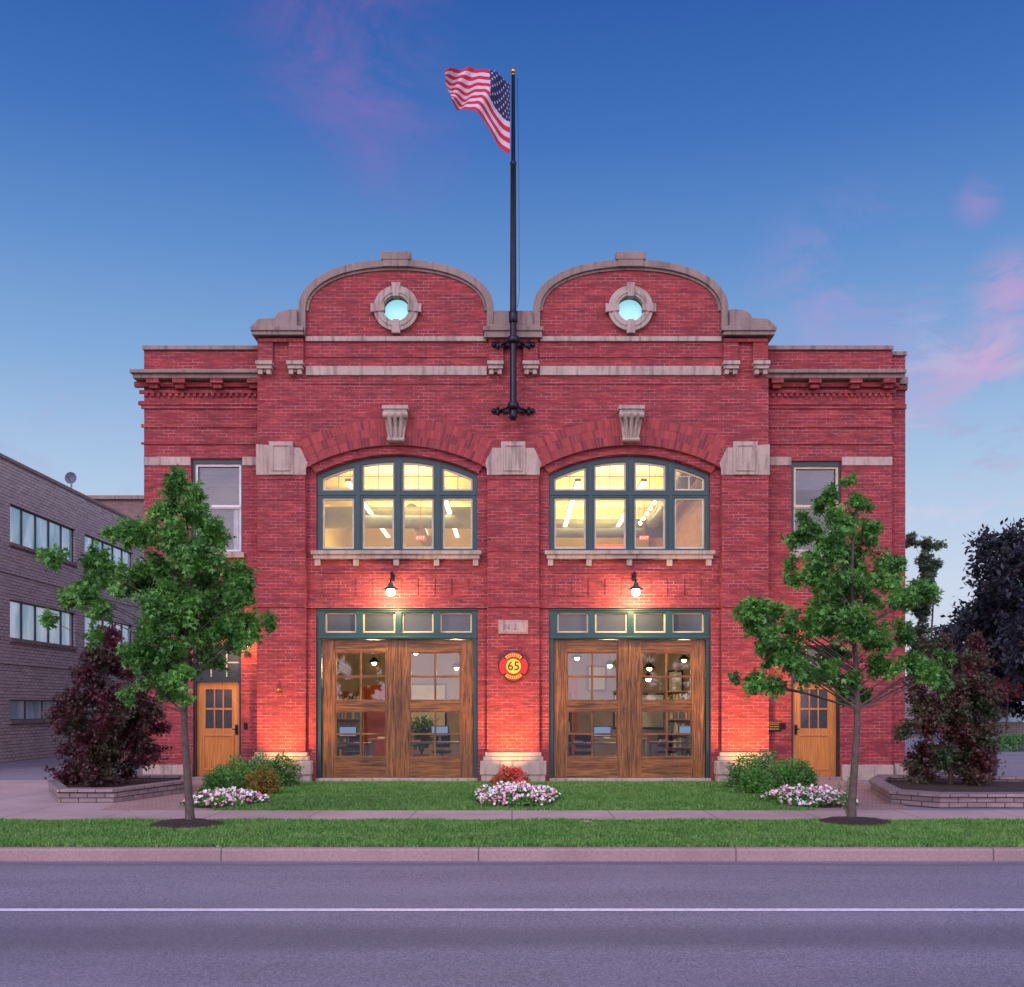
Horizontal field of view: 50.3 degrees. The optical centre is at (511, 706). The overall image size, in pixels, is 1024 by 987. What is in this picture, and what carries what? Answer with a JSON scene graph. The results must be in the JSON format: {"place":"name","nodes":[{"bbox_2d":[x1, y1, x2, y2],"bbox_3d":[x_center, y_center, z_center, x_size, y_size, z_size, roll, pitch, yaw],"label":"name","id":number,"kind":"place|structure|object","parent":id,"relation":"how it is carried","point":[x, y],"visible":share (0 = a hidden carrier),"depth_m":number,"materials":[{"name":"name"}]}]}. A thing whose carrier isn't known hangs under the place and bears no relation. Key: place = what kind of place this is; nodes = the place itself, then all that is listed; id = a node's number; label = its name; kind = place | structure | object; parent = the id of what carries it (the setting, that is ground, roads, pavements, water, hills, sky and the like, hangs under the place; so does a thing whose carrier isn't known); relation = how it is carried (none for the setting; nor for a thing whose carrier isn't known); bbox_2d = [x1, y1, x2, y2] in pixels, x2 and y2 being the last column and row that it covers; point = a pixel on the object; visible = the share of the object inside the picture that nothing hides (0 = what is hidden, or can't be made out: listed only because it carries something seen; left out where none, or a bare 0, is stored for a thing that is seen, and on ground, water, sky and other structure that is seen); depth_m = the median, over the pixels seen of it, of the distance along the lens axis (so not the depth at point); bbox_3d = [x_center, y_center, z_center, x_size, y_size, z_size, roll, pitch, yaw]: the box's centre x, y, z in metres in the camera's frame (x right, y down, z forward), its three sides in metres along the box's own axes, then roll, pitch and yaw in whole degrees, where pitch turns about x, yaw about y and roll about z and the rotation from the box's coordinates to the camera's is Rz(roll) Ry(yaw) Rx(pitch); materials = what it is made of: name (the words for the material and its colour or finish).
{"place":"outdoors","nodes":[
{"label":"outdoors","id":0,"kind":"place"},
{"bbox_2d":[0,780,116,809],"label":"driveway","id":1,"kind":"structure","parent":0,"point":[25,795],"depth_m":19.18,"materials":[{"name":"concrete"}]},
{"bbox_2d":[47,774,191,802],"bbox_3d":[-7.451,1.510,20.448,2.648,0.240,3.978,0,0,0],"label":"stone planter","id":2,"kind":"object","parent":1,"relation":"on","point":[142,786],"visible":0.73,"depth_m":19.28,"materials":[{"name":"grey stone"}]},
{"bbox_2d":[41,621,172,787],"bbox_3d":[-7.684,0.028,20.590,2.453,3.355,2.003,0,0,0],"label":"japanese maple","id":3,"kind":"object","parent":2,"relation":"in","point":[107,738],"visible":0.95,"depth_m":20.31,"materials":[{"name":"purple plant"}]},
{"bbox_2d":[0,453,143,762],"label":"neighbour building","id":4,"kind":"structure","parent":0,"point":[38,509],"depth_m":34.64,"materials":[{"name":"grey brick"}]},
{"bbox_2d":[9,700,69,723],"bbox_3d":[-15.065,0.145,35.050,0.270,0.730,5.000,0,0,0],"label":"window","id":5,"kind":"structure","parent":4,"relation":"in","point":[21,711],"depth_m":34.02,"materials":[{"name":"grey glass"}]},
{"bbox_2d":[9,504,77,566],"bbox_3d":[-15.065,-5.455,35.050,0.270,1.270,5.000,0,0,0],"label":"window","id":6,"kind":"structure","parent":4,"relation":"in","point":[28,530],"depth_m":34.53,"materials":[{"name":"clear glass"}]},
{"bbox_2d":[9,600,77,649],"bbox_3d":[-15.065,-2.585,35.050,0.270,1.270,5.000,0,0,0],"label":"window","id":7,"kind":"structure","parent":4,"relation":"in","point":[25,627],"depth_m":34.67,"materials":[{"name":"glass"}]},
{"bbox_2d":[65,472,76,487],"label":"satellite dish","id":8,"kind":"object","parent":4,"relation":"on","point":[70,478],"visible":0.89,"depth_m":43.96,"materials":[{"name":"grey metal"}]},
{"bbox_2d":[84,535,130,583],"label":"window","id":9,"kind":"structure","parent":4,"relation":"in","point":[116,552],"depth_m":41.42,"materials":[{"name":"glass"}]},
{"bbox_2d":[84,616,130,650],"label":"window","id":10,"kind":"structure","parent":4,"relation":"in","point":[125,633],"depth_m":41.64,"materials":[{"name":"glass"}]},
{"bbox_2d":[87,495,143,523],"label":"building","id":11,"kind":"structure","parent":0,"point":[131,506],"depth_m":62.00,"materials":[{"name":"brick"}]},
{"bbox_2d":[100,780,211,809],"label":"path","id":12,"kind":"structure","parent":0,"point":[169,802],"depth_m":18.35,"materials":[{"name":"concrete"}]},
{"bbox_2d":[195,764,243,792],"bbox_3d":[-5.391,1.332,20.195,0.841,0.617,0.809,0,0,43],"label":"shrub","id":13,"kind":"object","parent":12,"relation":"on","point":[218,778],"visible":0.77,"depth_m":20.08,"materials":[{"name":"green plant"}]},
{"bbox_2d":[209,751,258,787],"bbox_3d":[-5.354,1.256,20.970,1.104,0.795,1.103,0,0,-30],"label":"shrub","id":14,"kind":"object","parent":12,"relation":"on","point":[246,767],"visible":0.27,"depth_m":20.93,"materials":[{"name":"green plant"}]},
{"bbox_2d":[216,781,799,809],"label":"lawn","id":15,"kind":"structure","parent":0,"point":[530,807],"depth_m":19.19,"materials":[{"name":"green plant"}]},
{"bbox_2d":[180,786,272,808],"bbox_3d":[-4.756,1.503,18.395,1.436,0.316,1.982,0,0,0],"label":"flower bed","id":16,"kind":"object","parent":15,"relation":"on","point":[217,796],"visible":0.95,"depth_m":17.96,"materials":[{"name":"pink plant"}]},
{"bbox_2d":[239,747,283,784],"bbox_3d":[-5.087,1.231,22.018,0.960,0.848,0.992,0,0,-44],"label":"shrub","id":17,"kind":"object","parent":15,"relation":"on","point":[268,762],"visible":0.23,"depth_m":21.94,"materials":[{"name":"green plant"}]},
{"bbox_2d":[240,759,283,794],"bbox_3d":[-4.641,1.304,20.294,0.757,0.670,0.776,0,0,-41],"label":"shrub","id":18,"kind":"object","parent":15,"relation":"on","point":[263,782],"visible":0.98,"depth_m":20.18,"materials":[{"name":"brown plant"}]},
{"bbox_2d":[264,750,303,786],"bbox_3d":[-4.748,1.258,22.294,0.984,0.763,0.903,0,0,-35],"label":"shrub","id":19,"kind":"object","parent":15,"relation":"on","point":[287,774],"visible":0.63,"depth_m":22.21,"materials":[{"name":"green plant"}]},
{"bbox_2d":[488,764,531,785],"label":"red flowers","id":20,"kind":"object","parent":15,"relation":"on","point":[515,775],"visible":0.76,"depth_m":21.34,"materials":[{"name":"red plant"}]},
{"bbox_2d":[470,780,561,807],"bbox_3d":[0.064,1.460,18.902,1.643,0.395,2.834,0,0,0],"label":"flower bed","id":21,"kind":"object","parent":15,"relation":"on","point":[501,793],"visible":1,"depth_m":18.18,"materials":[{"name":"pink plant"}]},
{"bbox_2d":[720,752,766,789],"bbox_3d":[4.573,1.271,21.596,1.002,0.783,1.016,0,0,0],"label":"shrub","id":22,"kind":"object","parent":15,"relation":"on","point":[734,774],"visible":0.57,"depth_m":21.53,"materials":[{"name":"green plant"}]},
{"bbox_2d":[731,766,776,793],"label":"shrub","id":23,"kind":"object","parent":15,"relation":"on","point":[762,780],"visible":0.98,"depth_m":20.26,"materials":[{"name":"green plant"}]},
{"bbox_2d":[745,747,787,777],"bbox_3d":[5.142,1.225,22.174,1.080,0.847,1.083,0,0,0],"label":"shrub","id":24,"kind":"object","parent":15,"relation":"on","point":[764,761],"visible":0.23,"depth_m":22.14,"materials":[{"name":"green plant"}]},
{"bbox_2d":[0,861,1023,986],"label":"road","id":25,"kind":"structure","parent":0,"point":[511,948],"depth_m":8.83,"materials":[{"name":"grey asphalt"}]},
{"bbox_2d":[0,908,1023,910],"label":"road line","id":26,"kind":"object","parent":25,"relation":"on","point":[511,909],"visible":1,"depth_m":9.50,"materials":[{"name":"paint"}]},
{"bbox_2d":[0,810,1023,820],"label":"sidewalk","id":27,"kind":"structure","parent":0,"point":[473,814],"depth_m":16.48,"materials":[{"name":"concrete"}]},
{"bbox_2d":[0,733,1023,809],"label":"parking lot","id":28,"kind":"structure","parent":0,"point":[31,769],"depth_m":29.46,"materials":[{"name":"grey asphalt"}]},
{"bbox_2d":[130,251,907,781],"bbox_3d":[0.241,-4.129,33.254,17.242,11.558,19.491,0,0,0],"label":"fire station","id":29,"kind":"object","parent":28,"relation":"on","point":[734,437],"visible":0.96,"depth_m":23.99,"materials":[{"name":"red brick"}]},
{"bbox_2d":[192,459,244,557],"bbox_3d":[-6.563,-4.418,24.340,1.247,2.212,0.340,0,0,0],"label":"window","id":30,"kind":"structure","parent":29,"relation":"in","point":[199,466],"depth_m":24.49,"materials":[{"name":"green paint"}]},
{"bbox_2d":[337,691,364,755],"bbox_3d":[-4.900,0.570,32.600,1.000,2.080,0.300,0,0,0],"label":"bookcase","id":31,"kind":"object","parent":29,"relation":"on","point":[348,718],"visible":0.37,"depth_m":32.48,"materials":[{"name":"brown wood"}]},
{"bbox_2d":[342,735,362,755],"bbox_3d":[-3.978,1.124,27.400,0.521,0.947,0.545,0,0,0],"label":"office chair","id":32,"kind":"object","parent":29,"relation":"on","point":[354,739],"visible":0.43,"depth_m":27.60,"materials":[{"name":"black fabric"}]},
{"bbox_2d":[337,742,371,755],"bbox_3d":[-4.200,1.240,26.600,1.500,0.740,0.700,0,0,0],"label":"desk","id":33,"kind":"object","parent":29,"relation":"on","point":[367,748],"visible":0.44,"depth_m":26.27,"materials":[{"name":"brown wood"}]},
{"bbox_2d":[339,726,356,742],"bbox_3d":[-4.000,0.669,26.610,0.440,0.398,0.180,0,0,0],"label":"monitor","id":34,"kind":"object","parent":33,"relation":"on","point":[347,729],"visible":0.96,"depth_m":26.57,"materials":[{"name":"blue metal"}]},
{"bbox_2d":[345,471,390,536],"bbox_3d":[-3.850,-5.680,29.800,0.140,0.820,8.400,0,0,0],"label":"strip light","id":35,"kind":"object","parent":29,"relation":"hanging from","point":[368,508],"visible":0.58,"depth_m":28.99,"materials":[{"name":"white paint"}]},
{"bbox_2d":[369,657,379,664],"bbox_3d":[-3.600,-1.670,28.500,0.310,1.160,0.310,0,0,0],"label":"pendant lamp","id":36,"kind":"object","parent":29,"relation":"hanging from","point":[373,660],"visible":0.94,"depth_m":28.44,"materials":[{"name":"black metal"}]},
{"bbox_2d":[383,571,397,595],"bbox_3d":[-2.615,-2.667,23.672,0.330,0.571,0.675,0,0,0],"label":"wall lamp","id":37,"kind":"object","parent":29,"relation":"attached to","point":[390,588],"visible":1,"depth_m":23.45,"materials":[{"name":"white glass"}]},
{"bbox_2d":[368,738,422,755],"bbox_3d":[-3.200,1.240,30.200,1.500,0.740,0.700,0,0,0],"label":"desk","id":38,"kind":"object","parent":29,"relation":"on","point":[370,739],"visible":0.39,"depth_m":29.98,"materials":[{"name":"brown wood"}]},
{"bbox_2d":[311,456,481,565],"bbox_3d":[-2.534,-4.310,24.015,3.727,2.425,0.370,0,0,0],"label":"arched window","id":39,"kind":"structure","parent":29,"relation":"in","point":[358,494],"depth_m":24.06,"materials":[{"name":"green paint"}]},
{"bbox_2d":[416,487,425,540],"bbox_3d":[-2.430,-5.246,29.020,0.260,1.647,0.061,0,0,0],"label":"exit sign","id":40,"kind":"object","parent":29,"relation":"hanging from","point":[420,538],"visible":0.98,"depth_m":29.01,"materials":[{"name":"red plastic"}]},
{"bbox_2d":[411,715,442,755],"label":"potted plant","id":41,"kind":"object","parent":29,"relation":"on","point":[416,725],"visible":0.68,"depth_m":27.80,"materials":[{"name":"green plant"}]},
{"bbox_2d":[411,683,446,731],"bbox_3d":[-2.600,0.030,33.445,1.200,1.500,0.050,0,0,0],"label":"picture frame","id":42,"kind":"object","parent":29,"relation":"attached to","point":[422,691],"visible":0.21,"depth_m":33.42,"materials":[{"name":"beige metal"}]},
{"bbox_2d":[411,741,458,755],"bbox_3d":[-2.000,1.240,27.200,1.500,0.740,0.700,0,0,0],"label":"desk","id":43,"kind":"object","parent":29,"relation":"on","point":[432,742],"visible":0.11,"depth_m":26.85,"materials":[{"name":"brown wood"}]},
{"bbox_2d":[431,726,448,741],"bbox_3d":[-1.800,0.669,27.210,0.440,0.398,0.180,0,0,0],"label":"monitor","id":44,"kind":"object","parent":43,"relation":"on","point":[442,729],"visible":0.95,"depth_m":27.17,"materials":[{"name":"blue metal"}]},
{"bbox_2d":[432,732,450,755],"bbox_3d":[-1.778,1.124,28.000,0.521,0.947,0.545,0,0,0],"label":"office chair","id":45,"kind":"object","parent":29,"relation":"on","point":[444,738],"visible":0.51,"depth_m":28.20,"materials":[{"name":"black fabric"}]},
{"bbox_2d":[445,488,459,536],"bbox_3d":[-1.700,-5.680,29.800,0.140,0.820,8.400,0,0,0],"label":"strip light","id":46,"kind":"object","parent":29,"relation":"hanging from","point":[449,511],"visible":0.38,"depth_m":29.44,"materials":[{"name":"white paint"}]},
{"bbox_2d":[451,654,458,669],"bbox_3d":[-1.500,-1.620,29.500,0.310,1.260,0.310,0,0,0],"label":"pendant lamp","id":47,"kind":"object","parent":29,"relation":"hanging from","point":[455,666],"visible":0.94,"depth_m":29.43,"materials":[{"name":"white metal"}]},
{"bbox_2d":[491,68,534,420],"bbox_3d":[0.027,-9.939,23.593,0.950,7.559,0.535,0,0,0],"label":"flag pole","id":48,"kind":"object","parent":29,"relation":"attached to","point":[513,343],"visible":1,"depth_m":23.40,"materials":[{"name":"black metal"}]},
{"bbox_2d":[444,67,509,153],"bbox_3d":[-0.739,-12.817,23.334,1.408,1.913,0.514,0,0,0],"label":"flag","id":49,"kind":"object","parent":48,"relation":"attached to","point":[484,94],"visible":1,"depth_m":23.39,"materials":[{"name":"fabric"}]},
{"bbox_2d":[498,620,527,633],"bbox_3d":[0.027,-1.743,23.811,0.644,0.295,0.057,0,0,0],"label":"stone plaque","id":50,"kind":"object","parent":29,"relation":"attached to","point":[512,626],"visible":1,"depth_m":23.79,"materials":[{"name":"stone"}]},
{"bbox_2d":[498,651,528,681],"bbox_3d":[0.034,-0.885,23.791,0.676,0.676,0.087,0,0,0],"label":"fire emblem sign","id":51,"kind":"object","parent":29,"relation":"attached to","point":[513,666],"visible":1,"depth_m":23.77,"materials":[{"name":"red metal"}]},
{"bbox_2d":[553,691,572,760],"bbox_3d":[1.300,0.570,32.200,1.000,2.080,0.300,0,0,0],"label":"bookcase","id":52,"kind":"object","parent":29,"relation":"on","point":[570,725],"visible":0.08,"depth_m":32.27,"materials":[{"name":"brown wood"}]},
{"bbox_2d":[563,478,580,526],"bbox_3d":[1.550,-5.680,29.800,0.140,0.820,8.400,0,0,0],"label":"strip light","id":53,"kind":"object","parent":29,"relation":"hanging from","point":[577,482],"visible":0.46,"depth_m":28.84,"materials":[{"name":"white paint"}]},
{"bbox_2d":[571,654,582,659],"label":"pendant lamp","id":54,"kind":"object","parent":29,"relation":"hanging from","point":[576,656],"visible":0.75,"depth_m":26.74,"materials":[{"name":"white metal"}]},
{"bbox_2d":[574,735,590,755],"bbox_3d":[1.822,1.124,27.400,0.521,0.947,0.545,0,0,0],"label":"office chair","id":55,"kind":"object","parent":29,"relation":"on","point":[585,738],"visible":0.44,"depth_m":27.60,"materials":[{"name":"blue fabric"}]},
{"bbox_2d":[568,742,615,744],"bbox_3d":[2.000,1.240,26.600,1.500,0.740,0.700,0,0,0],"label":"desk","id":56,"kind":"object","parent":29,"relation":"on","point":[589,743],"visible":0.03,"depth_m":26.25,"materials":[{"name":"brown wood"}]},
{"bbox_2d":[593,726,610,742],"bbox_3d":[2.200,0.669,26.610,0.440,0.398,0.180,0,0,0],"label":"monitor","id":57,"kind":"object","parent":56,"relation":"on","point":[601,729],"visible":0.97,"depth_m":26.57,"materials":[{"name":"blue metal"}]},
{"bbox_2d":[587,665,606,691],"bbox_3d":[2.600,-0.870,33.445,0.600,0.800,0.050,0,0,0],"label":"picture frame","id":58,"kind":"object","parent":29,"relation":"attached to","point":[599,684],"visible":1,"depth_m":33.42,"materials":[{"name":"white metal"}]},
{"bbox_2d":[604,660,614,667],"bbox_3d":[2.600,-1.645,29.000,0.310,1.210,0.310,0,0,0],"label":"pendant lamp","id":59,"kind":"object","parent":29,"relation":"hanging from","point":[609,663],"visible":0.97,"depth_m":28.93,"materials":[{"name":"white metal"}]},
{"bbox_2d":[593,738,647,755],"bbox_3d":[3.000,1.240,30.400,1.500,0.740,0.700,0,0,0],"label":"desk","id":60,"kind":"object","parent":29,"relation":"on","point":[595,747],"visible":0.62,"depth_m":30.07,"materials":[{"name":"brown wood"}]},
{"bbox_2d":[545,456,714,565],"bbox_3d":[2.581,-4.310,24.015,3.727,2.425,0.370,0,0,0],"label":"arched window","id":61,"kind":"structure","parent":29,"relation":"in","point":[669,494],"depth_m":24.06,"materials":[{"name":"green paint"}]},
{"bbox_2d":[616,478,646,526],"bbox_3d":[3.100,-5.680,29.800,0.140,0.820,8.400,0,0,0],"label":"strip light","id":62,"kind":"object","parent":29,"relation":"hanging from","point":[640,485],"visible":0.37,"depth_m":26.55,"materials":[{"name":"white paint"}]},
{"bbox_2d":[628,571,642,595],"bbox_3d":[2.668,-2.667,23.672,0.330,0.571,0.675,0,0,0],"label":"wall lamp","id":63,"kind":"object","parent":29,"relation":"attached to","point":[635,588],"visible":1,"depth_m":23.46,"materials":[{"name":"white glass"}]},
{"bbox_2d":[613,693,663,728],"bbox_3d":[3.900,0.130,33.445,1.600,1.100,0.050,0,0,0],"label":"picture frame","id":64,"kind":"object","parent":29,"relation":"attached to","point":[653,720],"visible":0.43,"depth_m":33.42,"materials":[{"name":"beige metal"}]},
{"bbox_2d":[639,536,648,540],"bbox_3d":[3.516,-5.246,29.020,0.260,1.647,0.061,0,0,0],"label":"exit sign","id":65,"kind":"object","parent":29,"relation":"hanging from","point":[643,538],"visible":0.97,"depth_m":29.00,"materials":[{"name":"red plastic"}]},
{"bbox_2d":[638,501,656,524],"bbox_3d":[3.700,-5.660,30.000,0.100,0.820,4.000,0,0,0],"label":"track light","id":66,"kind":"object","parent":29,"relation":"attached to","point":[646,512],"visible":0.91,"depth_m":29.87,"materials":[{"name":"white metal"}]},
{"bbox_2d":[643,654,654,670],"bbox_3d":[3.400,-1.570,27.000,0.310,1.360,0.310,0,0,0],"label":"pendant lamp","id":67,"kind":"object","parent":29,"relation":"hanging from","point":[651,665],"visible":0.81,"depth_m":26.94,"materials":[{"name":"black metal"}]},
{"bbox_2d":[643,654,654,681],"bbox_3d":[3.200,-1.420,25.600,0.310,1.660,0.310,0,0,0],"label":"pendant lamp","id":68,"kind":"object","parent":29,"relation":"hanging from","point":[648,679],"visible":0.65,"depth_m":25.57,"materials":[{"name":"black metal"}]},
{"bbox_2d":[657,732,676,752],"bbox_3d":[4.022,1.124,28.200,0.521,0.947,0.545,0,0,0],"label":"office chair","id":69,"kind":"object","parent":29,"relation":"on","point":[670,737],"visible":0.57,"depth_m":28.40,"materials":[{"name":"blue fabric"}]},
{"bbox_2d":[648,741,689,755],"bbox_3d":[4.200,1.240,27.400,1.500,0.740,0.700,0,0,0],"label":"desk","id":70,"kind":"object","parent":29,"relation":"on","point":[652,748],"visible":0.41,"depth_m":27.07,"materials":[{"name":"brown wood"}]},
{"bbox_2d":[678,726,689,740],"bbox_3d":[4.400,0.669,27.410,0.440,0.398,0.180,0,0,0],"label":"monitor","id":71,"kind":"object","parent":70,"relation":"on","point":[683,729],"visible":0.59,"depth_m":27.37,"materials":[{"name":"blue metal"}]},
{"bbox_2d":[668,670,682,690],"bbox_3d":[5.000,-0.770,33.445,0.500,0.700,0.050,0,0,0],"label":"picture frame","id":72,"kind":"object","parent":29,"relation":"attached to","point":[675,684],"visible":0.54,"depth_m":33.42,"materials":[{"name":"beige metal"}]},
{"bbox_2d":[664,691,689,755],"bbox_3d":[4.900,0.570,31.400,1.000,2.080,0.300,0,0,0],"label":"bookcase","id":73,"kind":"object","parent":29,"relation":"on","point":[676,720],"visible":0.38,"depth_m":31.28,"materials":[{"name":"brown wood"}]},
{"bbox_2d":[678,655,689,661],"bbox_3d":[4.600,-1.720,29.200,0.310,1.060,0.310,0,0,0],"label":"pendant lamp","id":74,"kind":"object","parent":29,"relation":"hanging from","point":[683,658],"visible":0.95,"depth_m":29.12,"materials":[{"name":"black metal"}]},
{"bbox_2d":[769,721,780,731],"bbox_3d":[5.819,0.436,24.235,0.322,0.228,0.050,0,0,0],"label":"notice plaque","id":75,"kind":"object","parent":29,"relation":"attached to","point":[774,726],"visible":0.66,"depth_m":24.21,"materials":[{"name":"black metal"}]},
{"bbox_2d":[789,461,840,557],"bbox_3d":[6.764,-4.391,24.340,1.220,2.159,0.340,0,0,0],"label":"window","id":76,"kind":"structure","parent":29,"relation":"in","point":[797,467],"depth_m":24.35,"materials":[{"name":"white paint"}]},
{"bbox_2d":[905,531,947,746],"bbox_3d":[10.893,-1.569,28.859,1.203,6.401,1.770,0,0,0],"label":"slim tree","id":77,"kind":"object","parent":28,"relation":"on","point":[928,566],"visible":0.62,"depth_m":28.69,"materials":[{"name":"green plant"}]},
{"bbox_2d":[869,774,1023,807],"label":"stone planter","id":78,"kind":"object","parent":28,"relation":"on","point":[1003,792],"visible":0.95,"depth_m":18.26,"materials":[{"name":"grey stone"}]},
{"bbox_2d":[890,628,1008,785],"bbox_3d":[8.359,0.116,21.018,2.126,3.264,1.876,0,0,0],"label":"japanese maple","id":79,"kind":"object","parent":78,"relation":"in","point":[953,720],"visible":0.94,"depth_m":20.63,"materials":[{"name":"purple plant"}]},
{"bbox_2d":[905,602,1010,675],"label":"shade tree","id":80,"kind":"object","parent":28,"relation":"on","point":[944,629],"visible":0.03,"depth_m":75.58,"materials":[{"name":"green plant"}]},
{"bbox_2d":[936,517,1023,721],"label":"shade tree","id":81,"kind":"object","parent":28,"relation":"on","point":[999,585],"visible":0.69,"depth_m":55.43,"materials":[{"name":"purple plant"}]},
{"bbox_2d":[959,733,1023,751],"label":"hedge","id":82,"kind":"object","parent":28,"relation":"on","point":[1010,737],"visible":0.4,"depth_m":39.93,"materials":[{"name":"green plant"}]},
{"bbox_2d":[993,739,998,775],"bbox_3d":[10.012,1.140,22.600,0.180,1.000,0.180,0,0,0],"label":"post","id":83,"kind":"object","parent":28,"relation":"on","point":[995,756],"visible":0.05,"depth_m":22.57,"materials":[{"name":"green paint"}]},
{"bbox_2d":[989,598,1023,699],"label":"shade tree","id":84,"kind":"object","parent":28,"relation":"on","point":[1013,639],"visible":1,"depth_m":45.55,"materials":[{"name":"purple plant"}]},
{"bbox_2d":[992,675,1023,741],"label":"crimson tree","id":85,"kind":"object","parent":28,"relation":"on","point":[1009,688],"visible":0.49,"depth_m":49.95,"materials":[{"name":"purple plant"}]},
{"bbox_2d":[0,0,1023,675],"label":"sky","id":86,"kind":"structure","parent":0,"point":[173,172],"materials":[{"name":"blue"}]},
{"bbox_2d":[0,816,1023,846],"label":"verge","id":87,"kind":"structure","parent":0,"point":[517,838],"depth_m":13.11,"materials":[{"name":"green plant"}]},
{"bbox_2d":[33,464,280,819],"bbox_3d":[-4.784,-0.806,14.989,3.081,4.875,1.930,0,0,0],"label":"maple tree","id":88,"kind":"object","parent":87,"relation":"on","point":[166,667],"visible":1,"depth_m":14.61,"materials":[{"name":"green plant"}]},
{"bbox_2d":[149,818,224,828],"bbox_3d":[-4.481,1.583,14.958,1.093,0.085,1.040,0,0,0],"label":"mulch ring","id":89,"kind":"object","parent":87,"relation":"on","point":[182,822],"visible":0.9,"depth_m":14.73,"materials":[{"name":"brown soil"}]},
{"bbox_2d":[727,470,957,816],"bbox_3d":[4.634,-0.844,15.248,3.303,4.949,1.859,0,0,0],"label":"maple tree","id":90,"kind":"object","parent":87,"relation":"on","point":[835,604],"visible":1,"depth_m":15.13,"materials":[{"name":"green plant"}]},
{"bbox_2d":[818,816,890,825],"bbox_3d":[4.800,1.583,15.305,1.118,0.086,1.032,0,0,0],"label":"mulch ring","id":91,"kind":"object","parent":87,"relation":"on","point":[845,820],"visible":0.87,"depth_m":15.06,"materials":[{"name":"brown soil"}]},
{"bbox_2d":[764,780,910,809],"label":"path","id":92,"kind":"structure","parent":0,"point":[867,798],"depth_m":19.14,"materials":[{"name":"concrete"}]},
{"bbox_2d":[766,754,817,791],"bbox_3d":[5.273,1.276,21.005,1.101,0.762,1.116,0,0,0],"label":"shrub","id":93,"kind":"object","parent":92,"relation":"on","point":[782,779],"visible":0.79,"depth_m":20.84,"materials":[{"name":"green plant"}]},
{"bbox_2d":[785,757,819,787],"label":"shrub","id":94,"kind":"object","parent":92,"relation":"on","point":[813,779],"visible":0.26,"depth_m":21.06,"materials":[{"name":"green plant"}]},
{"bbox_2d":[757,783,861,807],"bbox_3d":[4.996,1.483,18.618,1.602,0.354,2.200,0,0,0],"label":"flower bed","id":95,"kind":"object","parent":92,"relation":"on","point":[817,796],"visible":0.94,"depth_m":18.13,"materials":[{"name":"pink plant"}]},
{"bbox_2d":[834,777,849,813],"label":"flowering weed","id":96,"kind":"object","parent":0,"point":[846,798],"visible":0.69,"depth_m":16.39,"materials":[{"name":"green plant"}]},
{"bbox_2d":[905,672,1023,735],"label":"shop building","id":97,"kind":"structure","parent":0,"point":[1015,726],"depth_m":60.00,"materials":[{"name":"grey brick"}]},
{"bbox_2d":[983,701,1023,721],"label":"window","id":98,"kind":"structure","parent":97,"relation":"in","point":[1010,719],"depth_m":59.93,"materials":[{"name":"grey glass"}]},
{"label":"ground","id":99,"kind":"structure","parent":0,"visible":0},
{"bbox_2d":[0,847,1023,860],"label":"kerb","id":100,"kind":"structure","parent":99,"relation":"on","point":[511,853],"depth_m":12.50,"materials":[{"name":"concrete"}]}
]}

